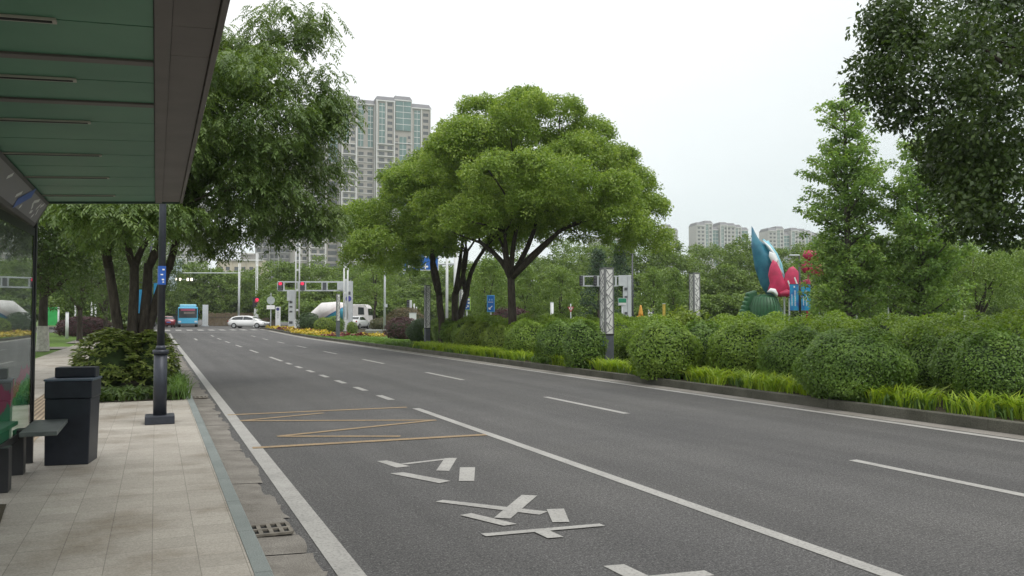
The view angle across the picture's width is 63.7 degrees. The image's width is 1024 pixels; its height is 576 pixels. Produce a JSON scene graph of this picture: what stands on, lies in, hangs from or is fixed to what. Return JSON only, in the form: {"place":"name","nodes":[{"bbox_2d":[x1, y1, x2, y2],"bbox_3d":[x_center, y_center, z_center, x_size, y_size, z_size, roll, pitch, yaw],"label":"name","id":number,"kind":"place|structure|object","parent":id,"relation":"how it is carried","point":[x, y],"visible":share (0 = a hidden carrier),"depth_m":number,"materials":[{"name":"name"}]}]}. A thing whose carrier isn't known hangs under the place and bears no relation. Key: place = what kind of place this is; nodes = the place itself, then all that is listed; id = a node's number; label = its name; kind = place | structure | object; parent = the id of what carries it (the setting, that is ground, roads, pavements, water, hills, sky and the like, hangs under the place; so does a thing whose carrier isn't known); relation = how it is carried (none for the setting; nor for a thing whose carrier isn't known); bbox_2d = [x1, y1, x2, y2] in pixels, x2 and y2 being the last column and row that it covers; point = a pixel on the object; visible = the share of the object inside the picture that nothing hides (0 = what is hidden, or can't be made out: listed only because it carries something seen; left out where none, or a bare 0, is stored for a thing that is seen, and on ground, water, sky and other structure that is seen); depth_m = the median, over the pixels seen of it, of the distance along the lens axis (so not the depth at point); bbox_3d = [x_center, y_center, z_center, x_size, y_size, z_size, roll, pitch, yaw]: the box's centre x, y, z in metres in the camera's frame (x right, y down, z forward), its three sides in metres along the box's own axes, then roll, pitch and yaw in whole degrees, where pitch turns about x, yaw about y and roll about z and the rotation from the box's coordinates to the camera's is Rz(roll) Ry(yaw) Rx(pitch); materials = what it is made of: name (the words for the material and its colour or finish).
{"place":"outdoors","nodes":[
{"label":"outdoors","id":0,"kind":"place"},
{"bbox_2d":[35,333,89,358],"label":"verge","id":1,"kind":"structure","parent":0,"point":[56,340],"depth_m":48.60,"materials":[{"name":"plant"}]},
{"bbox_2d":[37,207,112,284],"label":"tree","id":2,"kind":"object","parent":1,"relation":"on","point":[59,253],"visible":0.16,"depth_m":31.18,"materials":[{"name":"green plant"}]},
{"bbox_2d":[53,321,97,335],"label":"hedge","id":3,"kind":"object","parent":1,"relation":"on","point":[89,327],"visible":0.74,"depth_m":60.62,"materials":[{"name":"purple plant"}]},
{"bbox_2d":[35,221,125,351],"bbox_3d":[-20.646,-1.496,35.936,7.349,8.700,7.655,1,-2,-23],"label":"tree","id":4,"kind":"object","parent":1,"relation":"on","point":[45,291],"visible":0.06,"depth_m":35.84,"materials":[{"name":"green plant"}]},
{"bbox_2d":[55,315,111,329],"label":"hedge","id":5,"kind":"object","parent":1,"relation":"on","point":[97,321],"visible":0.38,"depth_m":67.43,"materials":[{"name":"purple plant"}]},
{"bbox_2d":[36,235,149,340],"bbox_3d":[-25.981,-0.892,50.323,7.948,8.498,8.835,-2,-3,44],"label":"tree","id":6,"kind":"object","parent":1,"relation":"on","point":[79,302],"visible":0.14,"depth_m":49.80,"materials":[{"name":"green plant"}]},
{"bbox_2d":[0,342,254,575],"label":"pavement","id":7,"kind":"structure","parent":0,"point":[137,496],"depth_m":6.37,"materials":[{"name":"tile"}]},
{"bbox_2d":[0,419,67,492],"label":"bench","id":8,"kind":"object","parent":7,"relation":"on","point":[13,459],"visible":0.79,"depth_m":7.49,"materials":[{"name":"metal"}]},
{"bbox_2d":[34,394,44,440],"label":"tactile paving","id":9,"kind":"structure","parent":7,"relation":"on","point":[39,408],"depth_m":13.13,"materials":[{"name":"tile"}]},
{"bbox_2d":[44,366,101,465],"bbox_3d":[-4.487,1.294,8.423,0.448,0.969,0.406,1,-2,-14],"label":"litter bin","id":10,"kind":"object","parent":7,"relation":"on","point":[72,394],"visible":0.98,"depth_m":8.25,"materials":[{"name":"metal"}]},
{"bbox_2d":[0,0,229,463],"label":"bus shelter","id":11,"kind":"object","parent":7,"relation":"on","point":[102,101],"visible":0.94,"depth_m":5.02,"materials":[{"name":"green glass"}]},
{"bbox_2d":[83,237,193,319],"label":"tree","id":12,"kind":"object","parent":7,"relation":"on","point":[176,296],"visible":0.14,"depth_m":72.06,"materials":[{"name":"green plant"}]},
{"bbox_2d":[101,371,181,401],"bbox_3d":[-8.653,2.131,19.020,1.750,0.001,10.100,1,-2,-23],"label":"planting bed","id":13,"kind":"object","parent":7,"relation":"on","point":[135,384],"visible":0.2,"depth_m":17.33,"materials":[{"name":"soil"}]},
{"bbox_2d":[67,327,146,386],"bbox_3d":[-8.441,1.453,17.364,1.705,1.268,1.742,1,-2,-23],"label":"shrub","id":14,"kind":"object","parent":13,"relation":"on","point":[109,357],"visible":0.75,"depth_m":17.02,"materials":[{"name":"green plant"}]},
{"bbox_2d":[100,383,195,401],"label":"ivy","id":15,"kind":"object","parent":13,"relation":"on","point":[128,392],"visible":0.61,"depth_m":14.67,"materials":[{"name":"green plant"}]},
{"bbox_2d":[125,330,182,385],"bbox_3d":[-7.691,1.490,17.562,1.327,1.210,1.266,1,-2,-23],"label":"shrub","id":16,"kind":"object","parent":13,"relation":"on","point":[149,340],"visible":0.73,"depth_m":17.31,"materials":[{"name":"green plant"}]},
{"bbox_2d":[167,365,197,399],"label":"grass","id":17,"kind":"structure","parent":13,"relation":"on","point":[179,381],"depth_m":15.18,"materials":[{"name":"green plant"}]},
{"bbox_2d":[38,0,368,382],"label":"tree","id":18,"kind":"object","parent":13,"relation":"on","point":[230,134],"visible":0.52,"depth_m":18.26,"materials":[{"name":"green plant"}]},
{"bbox_2d":[145,204,174,424],"bbox_3d":[-5.216,-0.685,11.448,1.040,5.129,0.380,1,-2,-23],"label":"lamp post","id":19,"kind":"object","parent":7,"relation":"on","point":[160,415],"visible":0.7,"depth_m":11.49,"materials":[{"name":"metal"}]},
{"bbox_2d":[36,319,286,326],"bbox_3d":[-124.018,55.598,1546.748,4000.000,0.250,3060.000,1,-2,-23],"label":"ground","id":20,"kind":"structure","parent":0,"point":[110,320],"depth_m":173.53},
{"bbox_2d":[52,242,166,333],"bbox_3d":[-30.474,-0.737,62.134,8.809,9.014,9.621,-1,-2,16],"label":"tree","id":21,"kind":"object","parent":20,"relation":"on","point":[103,307],"visible":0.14,"depth_m":61.82,"materials":[{"name":"green plant"}]},
{"bbox_2d":[166,197,208,281],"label":"apartment tower","id":22,"kind":"structure","parent":20,"relation":"on","point":[184,252],"depth_m":564.36,"materials":[{"name":"grey concrete"}]},
{"bbox_2d":[255,160,289,280],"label":"apartment tower","id":23,"kind":"structure","parent":20,"relation":"on","point":[284,255],"depth_m":413.42,"materials":[{"name":"grey concrete"}]},
{"bbox_2d":[290,95,430,287],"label":"apartment tower","id":24,"kind":"structure","parent":20,"relation":"on","point":[398,127],"depth_m":395.37,"materials":[{"name":"grey concrete"}]},
{"bbox_2d":[297,175,396,273],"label":"windows","id":25,"kind":"structure","parent":24,"relation":"in","point":[361,178],"depth_m":389.19,"materials":[{"name":"glass"}]},
{"bbox_2d":[689,221,748,277],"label":"apartment tower","id":26,"kind":"structure","parent":20,"relation":"on","point":[704,233],"depth_m":645.45,"materials":[{"name":"beige concrete"}]},
{"bbox_2d":[759,226,817,263],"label":"apartment tower","id":27,"kind":"structure","parent":20,"relation":"on","point":[781,237],"depth_m":660.33,"materials":[{"name":"beige concrete"}]},
{"bbox_2d":[503,264,546,316],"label":"tree","id":28,"kind":"object","parent":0,"point":[520,282],"visible":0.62,"depth_m":69.50,"materials":[{"name":"green plant"}]},
{"bbox_2d":[36,320,1023,575],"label":"road","id":29,"kind":"structure","parent":0,"point":[796,474],"depth_m":8.47,"materials":[{"name":"asphalt"}]},
{"bbox_2d":[36,263,170,323],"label":"wood","id":30,"kind":"object","parent":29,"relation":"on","point":[63,311],"visible":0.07,"depth_m":90.33,"materials":[{"name":"green plant"}]},
{"bbox_2d":[173,304,199,326],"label":"bus","id":31,"kind":"object","parent":29,"relation":"on","point":[187,314],"visible":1,"depth_m":107.11,"materials":[{"name":"blue metal"}]},
{"bbox_2d":[165,261,268,319],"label":"wood","id":32,"kind":"object","parent":29,"relation":"on","point":[207,292],"visible":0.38,"depth_m":125.24,"materials":[{"name":"green plant"}]},
{"bbox_2d":[175,364,273,575],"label":"kerb","id":33,"kind":"structure","parent":29,"relation":"on","point":[259,563],"depth_m":6.35,"materials":[{"name":"stone"}]},
{"bbox_2d":[208,312,274,325],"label":"reed fence","id":34,"kind":"object","parent":29,"relation":"on","point":[221,319],"visible":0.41,"depth_m":121.96,"materials":[{"name":"brown plant"}]},
{"bbox_2d":[217,259,268,297],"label":"apartment block","id":35,"kind":"structure","parent":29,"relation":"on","point":[245,264],"depth_m":331.82,"materials":[{"name":"concrete"}]},
{"bbox_2d":[167,333,327,575],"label":"gutter","id":36,"kind":"object","parent":29,"relation":"on","point":[258,506],"visible":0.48,"depth_m":7.18,"materials":[{"name":"concrete"}]},
{"bbox_2d":[251,521,293,536],"bbox_3d":[-1.786,1.779,6.077,0.308,0.016,0.320,1,-2,-23],"label":"drain grate","id":37,"kind":"object","parent":36,"relation":"on","point":[271,529],"visible":0.77,"depth_m":6.07,"materials":[{"name":"concrete"}]},
{"bbox_2d":[227,316,269,327],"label":"car","id":38,"kind":"object","parent":29,"relation":"on","point":[240,322],"visible":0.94,"depth_m":96.23,"materials":[{"name":"white metal"}]},
{"bbox_2d":[311,302,372,327],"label":"mixer truck","id":39,"kind":"object","parent":29,"relation":"on","point":[327,309],"visible":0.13,"depth_m":98.04,"materials":[{"name":"paint"}]},
{"bbox_2d":[227,407,485,448],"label":"bus bay markings","id":40,"kind":"object","parent":29,"relation":"on","point":[288,435],"visible":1,"depth_m":11.35,"materials":[{"name":"yellow paint"}]},
{"bbox_2d":[353,316,369,328],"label":"car","id":41,"kind":"object","parent":29,"relation":"on","point":[361,321],"visible":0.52,"depth_m":91.04,"materials":[{"name":"white metal"}]},
{"bbox_2d":[340,261,402,320],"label":"tree","id":42,"kind":"object","parent":29,"relation":"on","point":[375,287],"visible":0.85,"depth_m":91.67,"materials":[{"name":"green plant"}]},
{"bbox_2d":[386,307,423,324],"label":"shrub","id":43,"kind":"object","parent":29,"relation":"on","point":[403,312],"visible":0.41,"depth_m":77.49,"materials":[{"name":"brown plant"}]},
{"bbox_2d":[241,252,589,321],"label":"wood","id":44,"kind":"object","parent":29,"relation":"on","point":[412,290],"visible":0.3,"depth_m":112.51,"materials":[{"name":"green plant"}]},
{"bbox_2d":[405,244,457,317],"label":"direction sign","id":45,"kind":"object","parent":29,"relation":"on","point":[427,265],"visible":0.18,"depth_m":78.11,"materials":[{"name":"metal"}]},
{"bbox_2d":[467,254,516,315],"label":"tree","id":46,"kind":"object","parent":29,"relation":"on","point":[481,288],"visible":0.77,"depth_m":63.47,"materials":[{"name":"green plant"}]},
{"bbox_2d":[492,307,533,317],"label":"shrub","id":47,"kind":"object","parent":29,"relation":"on","point":[504,313],"visible":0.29,"depth_m":57.70,"materials":[{"name":"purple plant"}]},
{"bbox_2d":[533,265,585,318],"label":"tree","id":48,"kind":"object","parent":29,"relation":"on","point":[561,275],"visible":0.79,"depth_m":67.71,"materials":[{"name":"green plant"}]},
{"bbox_2d":[154,328,1023,575],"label":"road markings","id":49,"kind":"object","parent":29,"relation":"on","point":[338,557],"visible":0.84,"depth_m":7.24,"materials":[{"name":"white paint"}]},
{"bbox_2d":[259,327,1023,421],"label":"median bed","id":50,"kind":"object","parent":29,"relation":"on","point":[940,409],"visible":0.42,"depth_m":15.75,"materials":[{"name":"soil"}]},
{"bbox_2d":[287,291,294,326],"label":"pillar","id":51,"kind":"structure","parent":50,"relation":"on","point":[291,304],"depth_m":87.81,"materials":[{"name":"metal"}]},
{"bbox_2d":[294,212,299,327],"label":"lamp mast","id":52,"kind":"object","parent":50,"relation":"on","point":[298,309],"visible":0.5,"depth_m":80.05,"materials":[{"name":"metal"}]},
{"bbox_2d":[295,312,319,328],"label":"shrub","id":53,"kind":"object","parent":50,"relation":"on","point":[307,320],"visible":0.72,"depth_m":75.39,"materials":[{"name":"green plant"}]},
{"bbox_2d":[277,281,352,322],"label":"signal gantry","id":54,"kind":"object","parent":50,"relation":"on","point":[281,285],"visible":0.89,"depth_m":84.98,"materials":[{"name":"white metal"}]},
{"bbox_2d":[313,317,335,331],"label":"shrub","id":55,"kind":"object","parent":50,"relation":"on","point":[324,323],"visible":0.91,"depth_m":72.50,"materials":[{"name":"green plant"}]},
{"bbox_2d":[265,325,385,336],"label":"yellow flowers","id":56,"kind":"object","parent":50,"relation":"on","point":[305,331],"visible":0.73,"depth_m":66.60,"materials":[{"name":"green plant"}]},
{"bbox_2d":[277,326,384,336],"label":"maroon flowers","id":57,"kind":"object","parent":50,"relation":"on","point":[341,333],"visible":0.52,"depth_m":60.60,"materials":[{"name":"red plant"}]},
{"bbox_2d":[336,294,339,336],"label":"light pillar","id":58,"kind":"structure","parent":50,"relation":"on","point":[337,315],"depth_m":57.90,"materials":[{"name":"white metal"}]},
{"bbox_2d":[343,265,348,330],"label":"lamp mast","id":59,"kind":"object","parent":50,"relation":"on","point":[344,305],"visible":0.62,"depth_m":78.02,"materials":[{"name":"metal"}]},
{"bbox_2d":[299,332,422,343],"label":"median lawn","id":60,"kind":"structure","parent":50,"relation":"on","point":[386,337],"depth_m":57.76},
{"bbox_2d":[382,316,414,338],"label":"hedge","id":61,"kind":"object","parent":60,"relation":"on","point":[396,328],"visible":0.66,"depth_m":53.45,"materials":[{"name":"purple plant"}]},
{"bbox_2d":[405,318,434,341],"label":"bush","id":62,"kind":"object","parent":50,"relation":"on","point":[414,331],"visible":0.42,"depth_m":46.74,"materials":[{"name":"green plant"}]},
{"bbox_2d":[424,285,430,341],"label":"light pillar","id":63,"kind":"structure","parent":50,"relation":"on","point":[427,290],"depth_m":41.90,"materials":[{"name":"black metal"}]},
{"bbox_2d":[335,140,548,342],"bbox_3d":[-3.534,-2.533,42.106,11.754,11.145,11.912,0,-2,7],"label":"tree","id":64,"kind":"object","parent":50,"relation":"on","point":[376,232],"visible":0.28,"depth_m":40.47,"materials":[{"name":"green plant"}]},
{"bbox_2d":[435,318,465,342],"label":"bush","id":65,"kind":"object","parent":50,"relation":"on","point":[448,322],"visible":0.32,"depth_m":41.60,"materials":[{"name":"green plant"}]},
{"bbox_2d":[455,320,488,346],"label":"bush","id":66,"kind":"object","parent":50,"relation":"on","point":[471,332],"visible":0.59,"depth_m":35.69,"materials":[{"name":"green plant"}]},
{"bbox_2d":[478,323,506,349],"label":"bush","id":67,"kind":"object","parent":50,"relation":"on","point":[492,335],"visible":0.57,"depth_m":31.87,"materials":[{"name":"green plant"}]},
{"bbox_2d":[503,317,543,356],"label":"bush","id":68,"kind":"object","parent":50,"relation":"on","point":[520,334],"visible":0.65,"depth_m":28.78,"materials":[{"name":"green plant"}]},
{"bbox_2d":[406,82,678,325],"bbox_3d":[1.498,-3.065,34.612,11.542,11.684,11.144,1,-2,-23],"label":"tree","id":69,"kind":"object","parent":50,"relation":"on","point":[514,194],"visible":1,"depth_m":32.77,"materials":[{"name":"green plant"}]},
{"bbox_2d":[534,318,569,363],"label":"bush","id":70,"kind":"object","parent":50,"relation":"on","point":[549,336],"visible":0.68,"depth_m":25.00,"materials":[{"name":"green plant"}]},
{"bbox_2d":[561,318,608,368],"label":"bush","id":71,"kind":"object","parent":50,"relation":"on","point":[582,343],"visible":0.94,"depth_m":23.06,"materials":[{"name":"green plant"}]},
{"bbox_2d":[599,267,613,359],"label":"light pillar","id":72,"kind":"structure","parent":50,"relation":"on","point":[606,278],"depth_m":23.89,"materials":[{"name":"white metal"}]},
{"bbox_2d":[626,317,705,379],"bbox_3d":[3.580,1.442,19.729,1.829,1.503,1.818,1,-2,-23],"label":"bush","id":73,"kind":"object","parent":50,"relation":"on","point":[659,348],"visible":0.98,"depth_m":19.15,"materials":[{"name":"green plant"}]},
{"bbox_2d":[646,304,720,326],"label":"shrub","id":74,"kind":"object","parent":50,"relation":"on","point":[683,319],"visible":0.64,"depth_m":21.89,"materials":[{"name":"green plant"}]},
{"bbox_2d":[689,273,700,316],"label":"light pillar","id":75,"kind":"structure","parent":50,"relation":"on","point":[694,291],"depth_m":29.93,"materials":[{"name":"white metal"}]},
{"bbox_2d":[383,341,1013,420],"bbox_3d":[0.880,2.314,27.516,2.023,0.228,34.314,1,-2,-23],"label":"groundcover","id":76,"kind":"object","parent":50,"relation":"on","point":[739,383],"visible":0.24,"depth_m":13.87,"materials":[{"name":"green plant"}]},
{"bbox_2d":[682,319,720,370],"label":"bush","id":77,"kind":"object","parent":50,"relation":"on","point":[703,331],"visible":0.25,"depth_m":20.26,"materials":[{"name":"green plant"}]},
{"bbox_2d":[409,340,1023,419],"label":"lilies","id":78,"kind":"object","parent":50,"relation":"on","point":[773,382],"visible":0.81,"depth_m":16.02,"materials":[{"name":"green plant"}]},
{"bbox_2d":[423,306,1023,394],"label":"hedge","id":79,"kind":"object","parent":50,"relation":"on","point":[902,328],"visible":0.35,"depth_m":20.18,"materials":[{"name":"green plant"}]},
{"bbox_2d":[704,318,775,378],"bbox_3d":[5.434,1.428,19.187,1.770,1.483,1.870,1,-2,-23],"label":"bush","id":80,"kind":"object","parent":50,"relation":"on","point":[735,344],"visible":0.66,"depth_m":18.73,"materials":[{"name":"green plant"}]},
{"bbox_2d":[755,322,821,380],"bbox_3d":[6.041,1.412,17.461,1.621,1.378,1.662,1,-2,-23],"label":"bush","id":81,"kind":"object","parent":50,"relation":"on","point":[785,348],"visible":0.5,"depth_m":17.11,"materials":[{"name":"green plant"}]},
{"bbox_2d":[791,325,919,401],"bbox_3d":[6.062,1.323,14.626,2.040,1.358,2.085,1,-2,-23],"label":"bush","id":82,"kind":"object","parent":50,"relation":"on","point":[839,364],"visible":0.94,"depth_m":14.03,"materials":[{"name":"green plant"}]},
{"bbox_2d":[904,330,944,393],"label":"bush","id":83,"kind":"object","parent":50,"relation":"on","point":[920,354],"visible":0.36,"depth_m":15.47,"materials":[{"name":"green plant"}]},
{"bbox_2d":[832,0,1023,255],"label":"tree","id":84,"kind":"object","parent":50,"relation":"on","point":[975,175],"visible":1,"depth_m":13.88,"materials":[{"name":"green plant"}]},
{"bbox_2d":[926,331,980,399],"bbox_3d":[7.943,1.371,14.458,1.256,1.251,1.204,1,-2,-23],"label":"bush","id":85,"kind":"object","parent":50,"relation":"on","point":[940,364],"visible":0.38,"depth_m":14.34,"materials":[{"name":"green plant"}]},
{"bbox_2d":[950,325,1023,405],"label":"bush","id":86,"kind":"object","parent":50,"relation":"on","point":[993,359],"visible":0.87,"depth_m":12.95,"materials":[{"name":"green plant"}]},
{"bbox_2d":[260,327,1023,435],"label":"median kerb","id":87,"kind":"structure","parent":29,"relation":"on","point":[985,423],"depth_m":15.49,"materials":[{"name":"concrete"}]},
{"bbox_2d":[262,329,1023,439],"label":"median gutter","id":88,"kind":"object","parent":29,"relation":"on","point":[1015,436],"visible":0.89,"depth_m":15.34,"materials":[{"name":"concrete"}]},
{"bbox_2d":[135,0,1023,294],"label":"sky","id":89,"kind":"structure","parent":0,"point":[718,98],"materials":[{"name":"white"}]},
{"bbox_3d":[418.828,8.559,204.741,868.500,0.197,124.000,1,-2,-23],"label":"park ground","id":90,"kind":"structure","parent":0,"visible":0},
{"bbox_2d":[575,247,620,319],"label":"tree","id":91,"kind":"object","parent":90,"relation":"on","point":[600,256],"visible":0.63,"depth_m":79.86,"materials":[{"name":"green plant"}]},
{"bbox_2d":[579,275,630,316],"bbox_3d":[7.025,1.402,62.022,3.887,4.730,0.330,0,-2,0],"label":"signal gantry","id":92,"kind":"object","parent":90,"relation":"on","point":[624,281],"visible":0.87,"depth_m":61.95,"materials":[{"name":"white metal"}]},
{"bbox_2d":[608,241,644,316],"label":"tree","id":93,"kind":"object","parent":90,"relation":"on","point":[620,261],"visible":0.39,"depth_m":85.93,"materials":[{"name":"green plant"}]},
{"bbox_2d":[633,265,671,316],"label":"tree","id":94,"kind":"object","parent":90,"relation":"on","point":[647,281],"visible":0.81,"depth_m":65.78,"materials":[{"name":"green plant"}]},
{"bbox_2d":[660,266,688,315],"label":"tree","id":95,"kind":"object","parent":90,"relation":"on","point":[673,279],"visible":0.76,"depth_m":67.82,"materials":[{"name":"green plant"}]},
{"bbox_2d":[739,226,801,322],"bbox_3d":[16.998,-0.346,54.326,2.735,7.687,3.721,2,-3,-41],"label":"sculpture","id":96,"kind":"object","parent":90,"relation":"on","point":[774,280],"visible":0.79,"depth_m":54.06,"materials":[{"name":"plastic"}]},
{"bbox_2d":[530,232,1023,326],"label":"wood","id":97,"kind":"object","parent":90,"relation":"on","point":[721,292],"visible":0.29,"depth_m":93.00,"materials":[{"name":"green plant"}]},
{"bbox_2d":[789,254,810,315],"bbox_3d":[17.495,0.656,50.038,1.320,5.384,0.200,0,-2,0],"label":"lamp post","id":98,"kind":"object","parent":90,"relation":"on","point":[797,303],"visible":0.82,"depth_m":50.03,"materials":[{"name":"blue metal"}]},
{"bbox_2d":[801,250,820,317],"bbox_3d":[20.107,0.478,56.042,1.282,6.226,1.889,1,-2,-31],"label":"sculpture","id":99,"kind":"object","parent":90,"relation":"on","point":[806,256],"visible":0.38,"depth_m":55.65,"materials":[{"name":"plastic"}]},
{"bbox_2d":[803,284,867,318],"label":"tree","id":100,"kind":"object","parent":90,"relation":"on","point":[813,309],"visible":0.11,"depth_m":46.07,"materials":[{"name":"green plant"}]},
{"bbox_2d":[792,83,911,318],"bbox_3d":[15.028,-3.116,36.300,5.343,11.884,5.063,1,-2,-23],"label":"tree","id":101,"kind":"object","parent":90,"relation":"on","point":[847,265],"visible":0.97,"depth_m":35.67,"materials":[{"name":"green plant"}]},
{"bbox_2d":[855,249,948,316],"bbox_3d":[21.981,0.428,47.017,5.172,5.629,5.414,1,-2,-23],"label":"tree","id":102,"kind":"object","parent":90,"relation":"on","point":[883,305],"visible":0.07,"depth_m":46.68,"materials":[{"name":"green plant"}]},
{"bbox_2d":[851,132,985,319],"bbox_3d":[17.411,-1.971,34.728,4.891,9.485,5.632,1,-2,-23],"label":"tree","id":103,"kind":"object","parent":90,"relation":"on","point":[935,264],"visible":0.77,"depth_m":34.41,"materials":[{"name":"green plant"}]},
{"bbox_2d":[932,242,1023,320],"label":"tree","id":104,"kind":"object","parent":90,"relation":"on","point":[994,266],"visible":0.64,"depth_m":41.04,"materials":[{"name":"green plant"}]},
{"bbox_2d":[977,238,1023,307],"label":"tree","id":105,"kind":"object","parent":90,"relation":"on","point":[1020,252],"visible":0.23,"depth_m":49.79,"materials":[{"name":"green plant"}]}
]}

